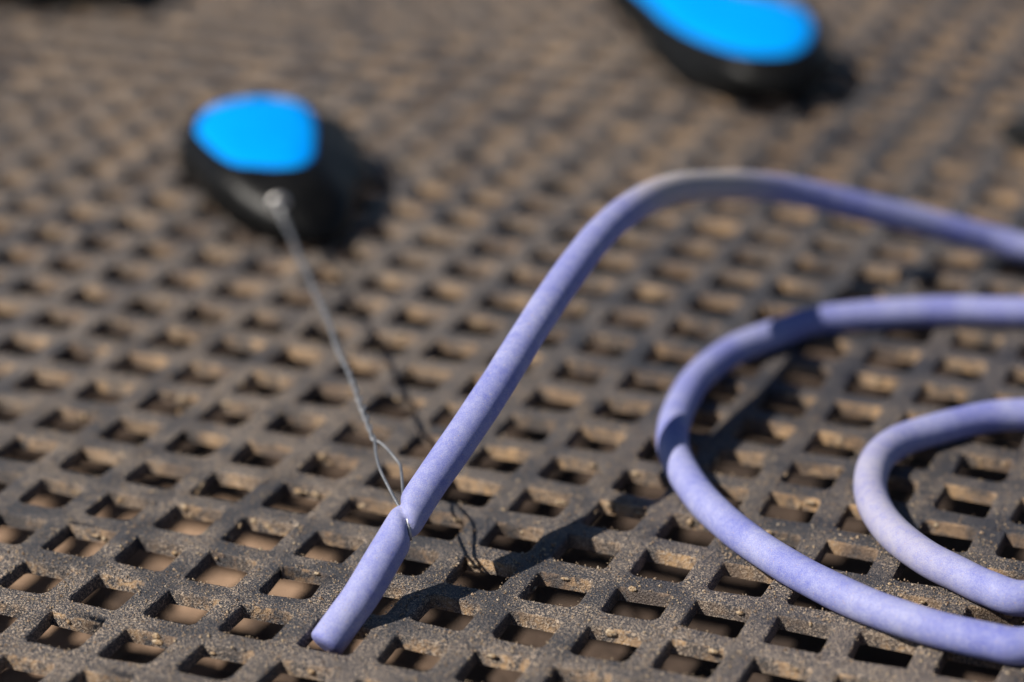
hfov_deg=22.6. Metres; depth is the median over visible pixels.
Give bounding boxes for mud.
[0,156,1016,674]
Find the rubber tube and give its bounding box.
[311,170,1023,664]
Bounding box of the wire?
[277,202,411,540]
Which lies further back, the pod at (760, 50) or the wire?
the pod at (760, 50)
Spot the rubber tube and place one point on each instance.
(711, 510)
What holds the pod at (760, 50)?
on the grid mat
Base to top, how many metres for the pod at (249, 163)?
0.012 m
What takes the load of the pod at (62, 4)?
on the grid mat
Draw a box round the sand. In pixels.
[0,301,1023,681]
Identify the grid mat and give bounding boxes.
[0,0,1023,681]
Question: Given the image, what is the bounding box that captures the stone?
[999,117,1023,149]
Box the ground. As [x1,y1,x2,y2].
[0,0,1023,681]
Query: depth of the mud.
0.35 m
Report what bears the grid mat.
on the ground
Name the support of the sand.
on the grid mat
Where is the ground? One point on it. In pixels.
(104, 598)
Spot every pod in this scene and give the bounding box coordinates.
[0,0,140,8]
[177,96,370,244]
[605,0,839,101]
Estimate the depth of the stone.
0.45 m

